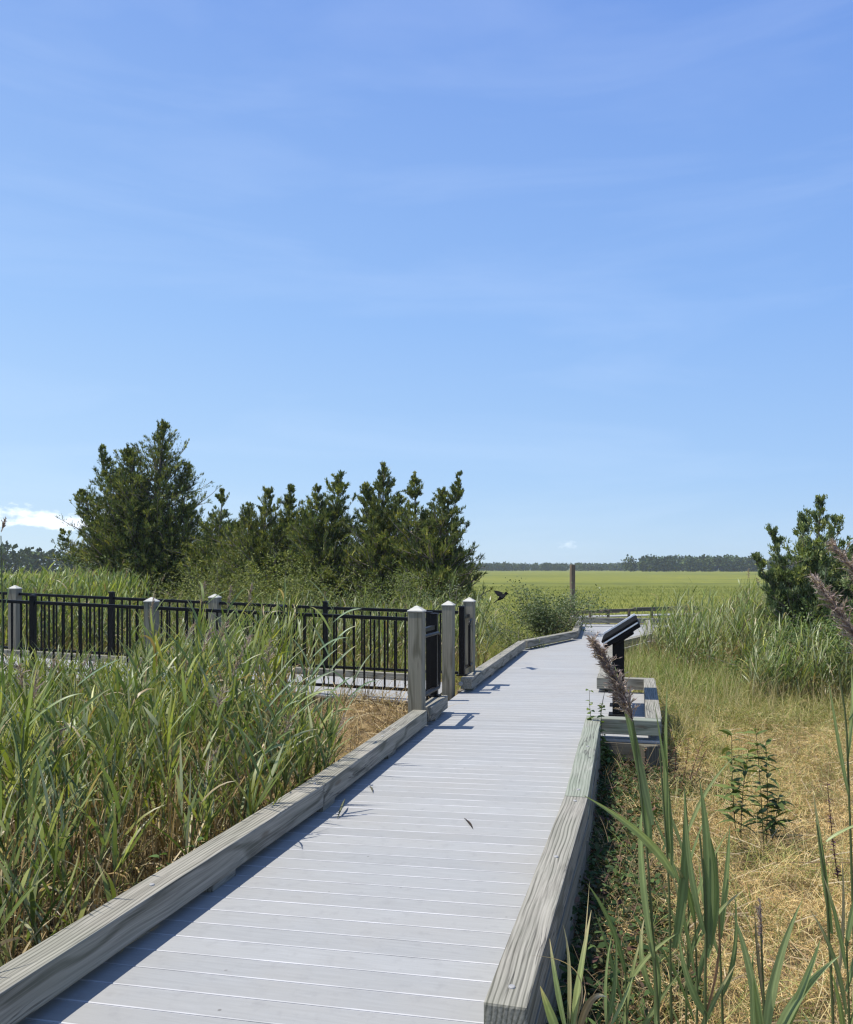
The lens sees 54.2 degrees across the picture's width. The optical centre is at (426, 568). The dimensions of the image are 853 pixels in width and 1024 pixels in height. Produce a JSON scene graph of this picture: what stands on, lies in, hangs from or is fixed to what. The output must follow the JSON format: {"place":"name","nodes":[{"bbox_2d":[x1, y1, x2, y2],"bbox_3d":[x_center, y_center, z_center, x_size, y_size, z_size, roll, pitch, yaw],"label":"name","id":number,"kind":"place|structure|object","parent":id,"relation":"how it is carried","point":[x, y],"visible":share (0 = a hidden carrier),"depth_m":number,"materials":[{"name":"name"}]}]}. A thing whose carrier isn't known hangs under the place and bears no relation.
{"place":"outdoors","nodes":[
{"label":"outdoors","id":0,"kind":"place"},
{"bbox_2d":[0,569,852,1023],"bbox_3d":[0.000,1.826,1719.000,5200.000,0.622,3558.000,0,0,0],"label":"marsh ground","id":1,"kind":"structure","parent":0,"point":[628,579],"depth_m":8.11,"materials":[{"name":"plant"}]},
{"bbox_2d":[0,517,9,765],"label":"reed","id":2,"kind":"object","parent":1,"relation":"on","point":[4,523],"visible":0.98,"depth_m":5.00,"materials":[{"name":"green plant"}]},
{"bbox_2d":[0,693,82,953],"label":"reed","id":3,"kind":"object","parent":1,"relation":"on","point":[39,743],"visible":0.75,"depth_m":3.90,"materials":[{"name":"green plant"}]},
{"bbox_2d":[0,540,92,573],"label":"distant woods","id":4,"kind":"object","parent":1,"relation":"on","point":[27,557],"visible":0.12,"depth_m":336.16,"materials":[{"name":"green plant"}]},
{"bbox_2d":[45,654,119,919],"bbox_3d":[-1.876,1.205,4.559,0.448,1.476,0.114,0,0,9],"label":"reed","id":5,"kind":"object","parent":1,"relation":"on","point":[86,704],"visible":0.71,"depth_m":4.59,"materials":[{"name":"green plant"}]},
{"bbox_2d":[0,560,165,653],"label":"reed stand","id":6,"kind":"object","parent":1,"relation":"on","point":[121,585],"visible":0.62,"depth_m":18.02,"materials":[{"name":"green plant"}]},
{"bbox_2d":[17,546,168,620],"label":"shrub","id":7,"kind":"object","parent":1,"relation":"on","point":[80,563],"visible":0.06,"depth_m":26.16,"materials":[{"name":"green plant"}]},
{"bbox_2d":[43,418,221,623],"bbox_3d":[-10.594,-1.599,29.978,6.438,7.573,4.049,0,0,0],"label":"cedar tree","id":8,"kind":"object","parent":1,"relation":"on","point":[136,525],"visible":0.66,"depth_m":29.42,"materials":[{"name":"green plant"}]},
{"bbox_2d":[118,639,179,803],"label":"reed","id":9,"kind":"object","parent":1,"relation":"on","point":[135,667],"visible":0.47,"depth_m":5.60,"materials":[{"name":"green plant"}]},
{"bbox_2d":[127,597,175,765],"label":"reed","id":10,"kind":"object","parent":1,"relation":"on","point":[152,606],"visible":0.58,"depth_m":7.49,"materials":[{"name":"green plant"}]},
{"bbox_2d":[0,575,352,966],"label":"reed bed","id":11,"kind":"object","parent":1,"relation":"on","point":[34,694],"visible":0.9,"depth_m":5.12,"materials":[{"name":"green plant"}]},
{"bbox_2d":[149,836,203,870],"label":"broadleaf plant","id":12,"kind":"object","parent":1,"relation":"on","point":[193,846],"visible":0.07,"depth_m":4.25,"materials":[{"name":"green plant"}]},
{"bbox_2d":[178,581,225,742],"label":"reed","id":13,"kind":"object","parent":1,"relation":"on","point":[204,584],"visible":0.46,"depth_m":7.30,"materials":[{"name":"green plant"}]},
{"bbox_2d":[164,487,243,621],"bbox_3d":[-7.351,-0.378,29.268,3.644,4.913,3.434,0,0,0],"label":"cedar tree","id":14,"kind":"object","parent":1,"relation":"on","point":[201,549],"visible":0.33,"depth_m":28.77,"materials":[{"name":"green plant"}]},
{"bbox_2d":[132,547,279,642],"bbox_3d":[-6.275,0.914,23.067,4.004,3.298,4.544,0,0,28],"label":"shrub","id":15,"kind":"object","parent":1,"relation":"on","point":[196,593],"visible":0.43,"depth_m":22.66,"materials":[{"name":"green plant"}]},
{"bbox_2d":[0,649,441,713],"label":"side walkway","id":16,"kind":"structure","parent":1,"relation":"on","point":[389,675],"depth_m":11.47,"materials":[{"name":"grey wood"}]},
{"bbox_2d":[0,594,432,713],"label":"ramp railing","id":17,"kind":"object","parent":16,"relation":"on","point":[32,602],"visible":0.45,"depth_m":10.34,"materials":[{"name":"black metal"}]},
{"bbox_2d":[0,585,458,673],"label":"ramp railing","id":18,"kind":"object","parent":16,"relation":"on","point":[15,592],"visible":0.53,"depth_m":12.44,"materials":[{"name":"black metal"}]},
{"bbox_2d":[203,586,250,687],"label":"reed","id":19,"kind":"object","parent":1,"relation":"on","point":[234,599],"visible":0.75,"depth_m":7.60,"materials":[{"name":"green plant"}]},
{"bbox_2d":[198,631,261,830],"bbox_3d":[-1.268,1.150,5.385,0.440,1.510,0.151,0,0,-6],"label":"reed","id":20,"kind":"object","parent":1,"relation":"on","point":[236,710],"visible":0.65,"depth_m":5.40,"materials":[{"name":"green plant"}]},
{"bbox_2d":[0,656,463,965],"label":"reed litter","id":21,"kind":"object","parent":1,"relation":"on","point":[170,846],"visible":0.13,"depth_m":5.11,"materials":[{"name":"plant"}]},
{"bbox_2d":[222,583,265,788],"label":"reed","id":22,"kind":"object","parent":1,"relation":"on","point":[249,599],"visible":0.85,"depth_m":7.40,"materials":[{"name":"green plant"}]},
{"bbox_2d":[199,485,302,625],"bbox_3d":[-5.359,-0.248,26.020,3.681,4.765,3.822,0,0,0],"label":"cedar tree","id":23,"kind":"object","parent":1,"relation":"on","point":[245,537],"visible":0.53,"depth_m":25.42,"materials":[{"name":"green plant"}]},
{"bbox_2d":[0,566,509,681],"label":"reed stand","id":24,"kind":"object","parent":1,"relation":"on","point":[478,617],"visible":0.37,"depth_m":15.77,"materials":[{"name":"green plant"}]},
{"bbox_2d":[223,646,308,818],"bbox_3d":[-0.995,1.191,5.209,0.528,1.406,0.127,0,0,-5],"label":"reed","id":25,"kind":"object","parent":1,"relation":"on","point":[261,721],"visible":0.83,"depth_m":5.20,"materials":[{"name":"green plant"}]},
{"bbox_2d":[231,676,308,807],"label":"reed","id":26,"kind":"object","parent":1,"relation":"on","point":[272,713],"visible":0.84,"depth_m":5.21,"materials":[{"name":"green plant"}]},
{"bbox_2d":[179,542,368,638],"bbox_3d":[-3.355,0.954,21.288,4.562,3.280,4.221,0,0,42],"label":"shrub","id":27,"kind":"object","parent":1,"relation":"on","point":[288,587],"visible":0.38,"depth_m":21.25,"materials":[{"name":"green plant"}]},
{"bbox_2d":[238,483,317,610],"bbox_3d":[-4.313,-0.300,26.351,3.519,4.863,3.423,0,0,0],"label":"cedar tree","id":28,"kind":"object","parent":1,"relation":"on","point":[289,501],"visible":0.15,"depth_m":26.19,"materials":[{"name":"green plant"}]},
{"bbox_2d":[175,703,407,826],"bbox_3d":[-1.058,1.727,8.096,2.412,0.551,3.952,0,0,0],"label":"dry stubble","id":29,"kind":"object","parent":1,"relation":"on","point":[349,725],"visible":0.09,"depth_m":8.90,"materials":[{"name":"beige plant"}]},
{"bbox_2d":[249,670,335,811],"bbox_3d":[-0.928,1.284,5.497,0.677,1.240,0.140,0,0,-3],"label":"reed","id":30,"kind":"object","parent":1,"relation":"on","point":[302,688],"visible":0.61,"depth_m":5.49,"materials":[{"name":"green plant"}]},
{"bbox_2d":[271,637,346,781],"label":"reed","id":31,"kind":"object","parent":1,"relation":"on","point":[314,671],"visible":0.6,"depth_m":6.30,"materials":[{"name":"green plant"}]},
{"bbox_2d":[268,470,377,625],"bbox_3d":[-3.113,-0.472,25.228,3.548,5.155,3.445,0,0,0],"label":"cedar tree","id":32,"kind":"object","parent":1,"relation":"on","point":[331,538],"visible":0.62,"depth_m":24.86,"materials":[{"name":"green plant"}]},
{"bbox_2d":[309,580,359,766],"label":"reed","id":33,"kind":"object","parent":1,"relation":"on","point":[339,659],"visible":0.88,"depth_m":6.59,"materials":[{"name":"green plant"}]},
{"bbox_2d":[0,618,677,1023],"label":"boardwalk","id":34,"kind":"structure","parent":1,"relation":"on","point":[404,892],"depth_m":3.93,"materials":[{"name":"grey wood"}]},
{"bbox_2d":[337,799,344,817],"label":"fallen leaf","id":35,"kind":"object","parent":34,"relation":"on","point":[342,805],"visible":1,"depth_m":5.28,"materials":[{"name":"plant"}]},
{"bbox_2d":[426,613,440,696],"bbox_3d":[0.040,0.916,8.602,0.152,0.894,0.797,0,0,9],"label":"handrail end","id":36,"kind":"object","parent":34,"relation":"on","point":[434,634],"visible":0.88,"depth_m":8.89,"materials":[{"name":"black metal"}]},
{"bbox_2d":[456,606,472,675],"bbox_3d":[0.520,0.916,10.815,0.149,0.894,0.476,0,0,21],"label":"handrail end","id":37,"kind":"object","parent":34,"relation":"on","point":[462,617],"visible":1,"depth_m":10.63,"materials":[{"name":"black metal"}]},
{"bbox_2d":[586,689,619,773],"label":"climbing vine","id":38,"kind":"object","parent":34,"relation":"attached to","point":[605,747],"visible":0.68,"depth_m":7.47,"materials":[{"name":"green plant"}]},
{"bbox_2d":[601,614,640,716],"bbox_3d":[2.131,1.030,9.150,0.410,1.036,0.920,0,0,14],"label":"interpretive sign","id":39,"kind":"object","parent":34,"relation":"on","point":[616,635],"visible":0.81,"depth_m":8.81,"materials":[{"name":"metal"}]},
{"bbox_2d":[322,645,372,766],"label":"reed","id":40,"kind":"object","parent":1,"relation":"on","point":[357,689],"visible":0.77,"depth_m":6.99,"materials":[{"name":"green plant"}]},
{"bbox_2d":[290,556,441,651],"bbox_3d":[-1.355,0.872,19.827,3.729,2.408,3.827,0,0,0],"label":"shrub","id":41,"kind":"object","parent":1,"relation":"on","point":[373,599],"visible":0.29,"depth_m":19.77,"materials":[{"name":"green plant"}]},
{"bbox_2d":[331,461,424,632],"bbox_3d":[-1.236,-0.575,24.896,3.290,5.338,3.447,0,0,0],"label":"cedar tree","id":42,"kind":"object","parent":1,"relation":"on","point":[374,547],"visible":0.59,"depth_m":24.50,"materials":[{"name":"green plant"}]},
{"bbox_2d":[7,585,766,693],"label":"marsh grass","id":43,"kind":"structure","parent":1,"relation":"on","point":[492,653],"depth_m":34.98,"materials":[{"name":"green plant"}]},
{"bbox_2d":[357,562,466,647],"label":"shrub","id":44,"kind":"object","parent":1,"relation":"on","point":[419,595],"visible":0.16,"depth_m":20.66,"materials":[{"name":"green plant"}]},
{"bbox_2d":[407,606,426,728],"bbox_3d":[-0.095,1.230,8.150,0.157,1.741,0.157,0,0,14],"label":"wooden post","id":45,"kind":"object","parent":1,"relation":"on","point":[416,657],"visible":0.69,"depth_m":8.08,"materials":[{"name":"grey wood"}]},
{"bbox_2d":[376,470,492,625],"bbox_3d":[0.200,-0.374,24.005,3.392,4.929,3.540,0,0,0],"label":"cedar tree","id":46,"kind":"object","parent":1,"relation":"on","point":[437,551],"visible":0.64,"depth_m":23.52,"materials":[{"name":"green plant"}]},
{"bbox_2d":[366,577,511,657],"bbox_3d":[0.231,1.239,17.870,2.849,2.233,2.861,0,0,-45],"label":"shrub","id":47,"kind":"object","parent":1,"relation":"on","point":[429,599],"visible":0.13,"depth_m":17.86,"materials":[{"name":"green plant"}]},
{"bbox_2d":[441,601,455,700],"bbox_3d":[0.275,1.250,10.440,0.152,1.701,0.152,0,0,14],"label":"wooden post","id":48,"kind":"object","parent":1,"relation":"on","point":[448,648],"visible":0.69,"depth_m":10.37,"materials":[{"name":"grey wood"}]},
{"bbox_2d":[463,597,475,673],"bbox_3d":[0.570,1.240,11.120,0.152,1.721,0.152,0,0,14],"label":"wooden post","id":49,"kind":"object","parent":1,"relation":"on","point":[469,603],"visible":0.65,"depth_m":11.05,"materials":[{"name":"grey wood"}]},
{"bbox_2d":[493,624,546,649],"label":"shrub","id":50,"kind":"object","parent":1,"relation":"on","point":[509,642],"visible":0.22,"depth_m":16.89,"materials":[{"name":"green plant"}]},
{"bbox_2d":[484,576,611,644],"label":"shrub","id":51,"kind":"object","parent":1,"relation":"on","point":[541,618],"visible":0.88,"depth_m":19.92,"materials":[{"name":"green plant"}]},
{"bbox_2d":[570,565,574,624],"bbox_3d":[5.250,1.150,30.000,0.150,2.600,0.150,0,0,-17],"label":"brown pile","id":52,"kind":"object","parent":1,"relation":"on","point":[572,575],"visible":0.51,"depth_m":29.93,"materials":[{"name":"wood"}]},
{"bbox_2d":[540,893,605,1023],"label":"reed","id":53,"kind":"object","parent":1,"relation":"on","point":[576,1003],"visible":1,"depth_m":2.28,"materials":[{"name":"green plant"}]},
{"bbox_2d":[368,554,837,571],"bbox_3d":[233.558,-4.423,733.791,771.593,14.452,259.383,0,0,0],"label":"treeline","id":54,"kind":"object","parent":1,"relation":"on","point":[707,563],"visible":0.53,"depth_m":624.08,"materials":[{"name":"green plant"}]},
{"bbox_2d":[604,936,632,1023],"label":"reed","id":55,"kind":"object","parent":1,"relation":"on","point":[608,1011],"visible":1,"depth_m":2.60,"materials":[{"name":"green plant"}]},
{"bbox_2d":[585,631,676,1023],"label":"reed","id":56,"kind":"object","parent":1,"relation":"on","point":[617,683],"visible":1,"depth_m":2.60,"materials":[{"name":"green plant"}]},
{"bbox_2d":[587,884,680,1023],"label":"reed","id":57,"kind":"object","parent":1,"relation":"on","point":[633,974],"visible":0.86,"depth_m":2.69,"materials":[{"name":"green plant"}]},
{"bbox_2d":[570,606,697,623],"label":"distant boardwalk","id":58,"kind":"structure","parent":1,"relation":"on","point":[628,611],"depth_m":29.53,"materials":[{"name":"grey wood"}]},
{"bbox_2d":[546,738,737,1023],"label":"undergrowth","id":59,"kind":"object","parent":1,"relation":"on","point":[599,853],"visible":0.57,"depth_m":4.39,"materials":[{"name":"leaf"}]},
{"bbox_2d":[639,692,688,1023],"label":"reed","id":60,"kind":"object","parent":1,"relation":"on","point":[682,895],"visible":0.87,"depth_m":2.70,"materials":[{"name":"green plant"}]},
{"bbox_2d":[643,729,707,797],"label":"berry plant","id":61,"kind":"object","parent":1,"relation":"on","point":[674,769],"visible":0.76,"depth_m":7.05,"materials":[{"name":"green plant"}]},
{"bbox_2d":[633,576,736,672],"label":"reed clump","id":62,"kind":"object","parent":1,"relation":"on","point":[684,630],"visible":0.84,"depth_m":14.78,"materials":[{"name":"green plant"}]},
{"bbox_2d":[641,758,732,1023],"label":"reed","id":63,"kind":"object","parent":1,"relation":"on","point":[695,812],"visible":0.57,"depth_m":3.10,"materials":[{"name":"green plant"}]},
{"bbox_2d":[679,779,720,1023],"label":"reed","id":64,"kind":"object","parent":1,"relation":"on","point":[708,925],"visible":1,"depth_m":2.50,"materials":[{"name":"green plant"}]},
{"bbox_2d":[665,864,743,1023],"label":"reed","id":65,"kind":"object","parent":1,"relation":"on","point":[699,969],"visible":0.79,"depth_m":2.75,"materials":[{"name":"green plant"}]},
{"bbox_2d":[560,689,852,1023],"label":"straw mat","id":66,"kind":"object","parent":1,"relation":"on","point":[824,737],"visible":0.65,"depth_m":5.32,"materials":[{"name":"beige plant"}]},
{"bbox_2d":[698,826,737,1023],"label":"reed","id":67,"kind":"object","parent":1,"relation":"on","point":[722,914],"visible":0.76,"depth_m":2.90,"materials":[{"name":"green plant"}]},
{"bbox_2d":[611,631,850,774],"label":"gold green grass","id":68,"kind":"structure","parent":1,"relation":"on","point":[710,686],"depth_m":11.00,"materials":[{"name":"plant"}]},
{"bbox_2d":[713,729,761,854],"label":"tall weed","id":69,"kind":"object","parent":1,"relation":"on","point":[736,792],"visible":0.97,"depth_m":5.65,"materials":[{"name":"green plant"}]},
{"bbox_2d":[712,571,786,666],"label":"reed clump","id":70,"kind":"object","parent":1,"relation":"on","point":[734,635],"visible":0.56,"depth_m":15.22,"materials":[{"name":"green plant"}]},
{"bbox_2d":[754,898,764,1012],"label":"reed","id":71,"kind":"object","parent":1,"relation":"on","point":[760,967],"visible":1,"depth_m":2.60,"materials":[{"name":"green plant"}]},
{"bbox_2d":[742,725,794,851],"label":"tall weed","id":72,"kind":"object","parent":1,"relation":"on","point":[773,822],"visible":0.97,"depth_m":5.76,"materials":[{"name":"green plant"}]},
{"bbox_2d":[688,599,852,698],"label":"shrub","id":73,"kind":"object","parent":1,"relation":"on","point":[815,634],"visible":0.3,"depth_m":12.37,"materials":[{"name":"green plant"}]},
{"bbox_2d":[733,901,839,1023],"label":"reed","id":74,"kind":"object","parent":1,"relation":"on","point":[791,1008],"visible":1,"depth_m":2.20,"materials":[{"name":"green plant"}]},
{"bbox_2d":[736,600,852,715],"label":"reed clump","id":75,"kind":"object","parent":1,"relation":"on","point":[806,670],"visible":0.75,"depth_m":11.69,"materials":[{"name":"green plant"}]},
{"bbox_2d":[750,494,852,648],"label":"cedar tree","id":76,"kind":"object","parent":1,"relation":"on","point":[794,589],"visible":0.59,"depth_m":14.08,"materials":[{"name":"green plant"}]},
{"bbox_2d":[802,876,852,1023],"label":"reed","id":77,"kind":"object","parent":1,"relation":"on","point":[838,971],"visible":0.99,"depth_m":2.60,"materials":[{"name":"green plant"}]},
{"bbox_2d":[805,570,852,653],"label":"reed","id":78,"kind":"object","parent":1,"relation":"on","point":[843,620],"visible":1,"depth_m":2.99,"materials":[{"name":"brown plant"}]},
{"bbox_2d":[813,793,852,1023],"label":"reed","id":79,"kind":"object","parent":1,"relation":"on","point":[827,899],"visible":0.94,"depth_m":2.70,"materials":[{"name":"green plant"}]},
{"bbox_2d":[826,782,841,898],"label":"purple weed","id":80,"kind":"object","parent":1,"relation":"on","point":[836,866],"visible":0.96,"depth_m":4.88,"materials":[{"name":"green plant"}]},
{"bbox_2d":[826,537,852,581],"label":"reed","id":81,"kind":"object","parent":1,"relation":"on","point":[843,558],"visible":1,"depth_m":3.30,"materials":[{"name":"brown plant"}]},
{"bbox_2d":[828,664,852,943],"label":"reed","id":82,"kind":"object","parent":1,"relation":"on","point":[845,776],"visible":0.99,"depth_m":3.20,"materials":[{"name":"green plant"}]},
{"bbox_2d":[0,0,852,568],"label":"sky","id":83,"kind":"structure","parent":0,"point":[588,262],"materials":[{"name":"blue"}]},
{"bbox_2d":[494,591,508,602],"bbox_3d":[1.126,0.436,12.974,0.252,0.191,0.315,0,0,21],"label":"flying bird","id":84,"kind":"object","parent":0,"point":[501,595],"visible":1,"depth_m":13.00}
]}

